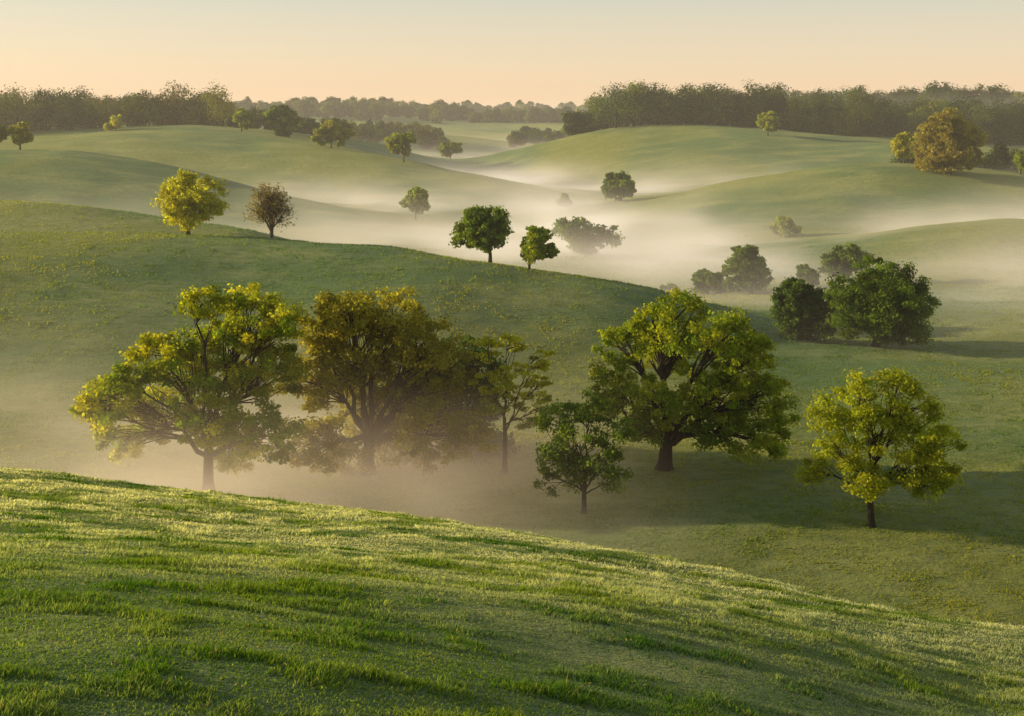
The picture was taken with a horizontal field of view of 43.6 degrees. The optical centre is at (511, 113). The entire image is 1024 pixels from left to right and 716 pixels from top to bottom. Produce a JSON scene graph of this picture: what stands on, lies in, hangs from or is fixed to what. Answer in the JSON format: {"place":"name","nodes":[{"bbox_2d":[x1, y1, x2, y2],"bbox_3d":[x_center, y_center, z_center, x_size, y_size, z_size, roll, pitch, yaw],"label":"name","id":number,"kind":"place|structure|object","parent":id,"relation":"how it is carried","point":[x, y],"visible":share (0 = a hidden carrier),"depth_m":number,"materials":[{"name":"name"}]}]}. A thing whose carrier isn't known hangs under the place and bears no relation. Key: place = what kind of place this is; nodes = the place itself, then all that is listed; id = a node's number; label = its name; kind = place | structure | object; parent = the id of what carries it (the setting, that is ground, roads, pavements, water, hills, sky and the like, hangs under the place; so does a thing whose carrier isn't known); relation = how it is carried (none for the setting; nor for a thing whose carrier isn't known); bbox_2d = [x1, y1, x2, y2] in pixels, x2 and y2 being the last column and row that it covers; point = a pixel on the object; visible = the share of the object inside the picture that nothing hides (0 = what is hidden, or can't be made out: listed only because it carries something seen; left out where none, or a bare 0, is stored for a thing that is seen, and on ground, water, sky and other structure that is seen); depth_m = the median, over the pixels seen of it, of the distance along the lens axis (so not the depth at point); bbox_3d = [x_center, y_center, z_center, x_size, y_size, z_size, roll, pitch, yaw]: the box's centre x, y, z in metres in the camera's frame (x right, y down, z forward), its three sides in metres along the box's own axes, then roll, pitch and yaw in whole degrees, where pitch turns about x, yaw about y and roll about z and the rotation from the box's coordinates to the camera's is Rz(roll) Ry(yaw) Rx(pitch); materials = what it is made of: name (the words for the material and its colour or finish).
{"place":"outdoors","nodes":[
{"label":"outdoors","id":0,"kind":"place"},
{"bbox_2d":[0,115,1023,715],"bbox_3d":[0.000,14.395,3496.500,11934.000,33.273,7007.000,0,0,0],"label":"grassy hills","id":1,"kind":"structure","parent":0,"point":[710,191],"depth_m":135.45,"materials":[{"name":"green plant"}]},
{"bbox_2d":[0,124,9,141],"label":"hillside tree","id":2,"kind":"object","parent":1,"relation":"on","point":[4,133],"visible":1,"depth_m":377.62,"materials":[{"name":"green plant"}]},
{"bbox_2d":[8,121,33,149],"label":"hillside tree","id":3,"kind":"object","parent":1,"relation":"on","point":[20,133],"visible":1,"depth_m":376.35,"materials":[{"name":"green plant"}]},
{"bbox_2d":[103,114,123,130],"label":"hillside tree","id":4,"kind":"object","parent":1,"relation":"on","point":[115,122],"visible":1,"depth_m":533.98,"materials":[{"name":"green plant"}]},
{"bbox_2d":[0,79,353,139],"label":"distant woodland","id":5,"kind":"object","parent":1,"relation":"on","point":[66,110],"visible":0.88,"depth_m":578.38,"materials":[{"name":"green plant"}]},
{"bbox_2d":[149,168,229,234],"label":"field oak tree","id":6,"kind":"object","parent":1,"relation":"on","point":[186,198],"visible":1,"depth_m":177.84,"materials":[{"name":"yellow plant"}]},
{"bbox_2d":[68,280,316,490],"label":"deciduous tree","id":7,"kind":"object","parent":1,"relation":"on","point":[208,432],"visible":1,"depth_m":89.71,"materials":[{"name":"green plant"}]},
{"bbox_2d":[232,107,254,131],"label":"hillside tree","id":8,"kind":"object","parent":1,"relation":"on","point":[242,118],"visible":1,"depth_m":527.36,"materials":[{"name":"green plant"}]},
{"bbox_2d":[242,182,296,237],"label":"bare autumn tree","id":9,"kind":"object","parent":1,"relation":"on","point":[272,207],"visible":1,"depth_m":183.28,"materials":[{"name":"brown plant"}]},
{"bbox_2d":[262,104,301,136],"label":"hillside tree","id":10,"kind":"object","parent":1,"relation":"on","point":[282,120],"visible":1,"depth_m":525.87,"materials":[{"name":"green plant"}]},
{"bbox_2d":[309,119,356,147],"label":"hillside tree","id":11,"kind":"object","parent":1,"relation":"on","point":[327,131],"visible":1,"depth_m":493.50,"materials":[{"name":"green plant"}]},
{"bbox_2d":[274,285,499,476],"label":"autumn oak tree","id":12,"kind":"object","parent":1,"relation":"on","point":[380,422],"visible":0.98,"depth_m":94.06,"materials":[{"name":"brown plant"}]},
{"bbox_2d":[384,131,416,161],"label":"hillside tree","id":13,"kind":"object","parent":1,"relation":"on","point":[395,141],"visible":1,"depth_m":470.49,"materials":[{"name":"green plant"}]},
{"bbox_2d":[228,99,588,149],"bbox_3d":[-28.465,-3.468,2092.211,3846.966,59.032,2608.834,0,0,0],"label":"distant woodland","id":14,"kind":"object","parent":1,"relation":"on","point":[427,136],"visible":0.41,"depth_m":955.90,"materials":[{"name":"green plant"}]},
{"bbox_2d":[399,186,430,219],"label":"valley tree","id":15,"kind":"object","parent":1,"relation":"on","point":[415,199],"visible":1,"depth_m":328.53,"materials":[{"name":"green plant"}]},
{"bbox_2d":[437,141,462,158],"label":"valley tree","id":16,"kind":"object","parent":1,"relation":"on","point":[446,149],"visible":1,"depth_m":638.32,"materials":[{"name":"green plant"}]},
{"bbox_2d":[392,335,520,463],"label":"dark oak tree","id":17,"kind":"object","parent":1,"relation":"on","point":[473,396],"visible":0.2,"depth_m":99.83,"materials":[{"name":"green plant"}]},
{"bbox_2d":[448,204,514,262],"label":"round oak tree","id":18,"kind":"object","parent":1,"relation":"on","point":[481,228],"visible":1,"depth_m":166.28,"materials":[{"name":"green plant"}]},
{"bbox_2d":[460,333,559,473],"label":"slender ash tree","id":19,"kind":"object","parent":1,"relation":"on","point":[504,383],"visible":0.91,"depth_m":94.88,"materials":[{"name":"green plant"}]},
{"bbox_2d":[0,200,1023,626],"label":"hillside grass tussocks","id":20,"kind":"object","parent":1,"relation":"on","point":[760,462],"visible":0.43,"depth_m":114.24,"materials":[{"name":"green plant"}]},
{"bbox_2d":[519,225,559,268],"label":"tree","id":21,"kind":"object","parent":1,"relation":"on","point":[535,247],"visible":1,"depth_m":162.01,"materials":[{"name":"green plant"}]},
{"bbox_2d":[556,193,572,206],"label":"shrub","id":22,"kind":"object","parent":1,"relation":"on","point":[564,200],"visible":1,"depth_m":399.17,"materials":[{"name":"green plant"}]},
{"bbox_2d":[527,386,637,513],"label":"young oak tree","id":23,"kind":"object","parent":1,"relation":"on","point":[574,460],"visible":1,"depth_m":84.80,"materials":[{"name":"green plant"}]},
{"bbox_2d":[549,216,625,256],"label":"valley tree","id":24,"kind":"object","parent":1,"relation":"on","point":[581,237],"visible":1,"depth_m":264.59,"materials":[{"name":"green plant"}]},
{"bbox_2d":[600,170,636,200],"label":"valley tree","id":25,"kind":"object","parent":1,"relation":"on","point":[621,184],"visible":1,"depth_m":397.49,"materials":[{"name":"green plant"}]},
{"bbox_2d":[225,80,1023,123],"bbox_3d":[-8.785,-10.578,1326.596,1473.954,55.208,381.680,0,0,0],"label":"distant woodland","id":26,"kind":"object","parent":1,"relation":"on","point":[359,110],"visible":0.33,"depth_m":1281.48,"materials":[{"name":"green plant"}]},
{"bbox_2d":[659,283,678,290],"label":"shrub","id":27,"kind":"object","parent":1,"relation":"on","point":[668,287],"visible":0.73,"depth_m":214.51,"materials":[{"name":"green plant"}]},
{"bbox_2d":[586,286,801,471],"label":"spreading oak tree","id":28,"kind":"object","parent":1,"relation":"on","point":[667,432],"visible":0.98,"depth_m":94.10,"materials":[{"name":"green plant"}]},
{"bbox_2d":[691,268,727,293],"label":"valley tree","id":29,"kind":"object","parent":1,"relation":"on","point":[705,280],"visible":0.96,"depth_m":209.67,"materials":[{"name":"green plant"}]},
{"bbox_2d":[721,244,774,293],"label":"valley tree","id":30,"kind":"object","parent":1,"relation":"on","point":[747,265],"visible":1,"depth_m":203.91,"materials":[{"name":"green plant"}]},
{"bbox_2d":[756,110,780,135],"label":"hillside tree","id":31,"kind":"object","parent":1,"relation":"on","point":[767,121],"visible":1,"depth_m":567.35,"materials":[{"name":"green plant"}]},
{"bbox_2d":[769,215,801,237],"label":"valley tree","id":32,"kind":"object","parent":1,"relation":"on","point":[786,226],"visible":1,"depth_m":309.04,"materials":[{"name":"green plant"}]},
{"bbox_2d":[560,79,1023,171],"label":"distant woodland","id":33,"kind":"object","parent":1,"relation":"on","point":[641,104],"visible":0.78,"depth_m":614.85,"materials":[{"name":"green plant"}]},
{"bbox_2d":[769,277,832,340],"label":"hedgerow tree","id":34,"kind":"object","parent":1,"relation":"on","point":[797,311],"visible":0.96,"depth_m":148.52,"materials":[{"name":"green plant"}]},
{"bbox_2d":[795,264,820,285],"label":"valley tree","id":35,"kind":"object","parent":1,"relation":"on","point":[808,274],"visible":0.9,"depth_m":210.77,"materials":[{"name":"green plant"}]},
{"bbox_2d":[817,241,870,282],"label":"valley tree","id":36,"kind":"object","parent":1,"relation":"on","point":[840,262],"visible":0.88,"depth_m":217.11,"materials":[{"name":"green plant"}]},
{"bbox_2d":[813,253,941,348],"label":"oak tree","id":37,"kind":"object","parent":1,"relation":"on","point":[881,307],"visible":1,"depth_m":143.64,"materials":[{"name":"green plant"}]},
{"bbox_2d":[791,365,967,527],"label":"field maple tree","id":38,"kind":"object","parent":1,"relation":"on","point":[898,424],"visible":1,"depth_m":80.48,"materials":[{"name":"green plant"}]},
{"bbox_2d":[890,131,914,162],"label":"hillside tree","id":39,"kind":"object","parent":1,"relation":"on","point":[899,146],"visible":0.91,"depth_m":397.95,"materials":[{"name":"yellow plant"}]},
{"bbox_2d":[907,107,989,174],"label":"autumn hill tree","id":40,"kind":"object","parent":1,"relation":"on","point":[946,143],"visible":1,"depth_m":370.82,"materials":[{"name":"yellow plant"}]},
{"bbox_2d":[1013,150,1023,173],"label":"hillside tree","id":41,"kind":"object","parent":1,"relation":"on","point":[1018,159],"visible":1,"depth_m":384.17,"materials":[{"name":"green plant"}]},
{"bbox_2d":[0,0,1023,107],"label":"sky","id":42,"kind":"structure","parent":0,"point":[493,53],"materials":[{"name":"beige"}]}
]}

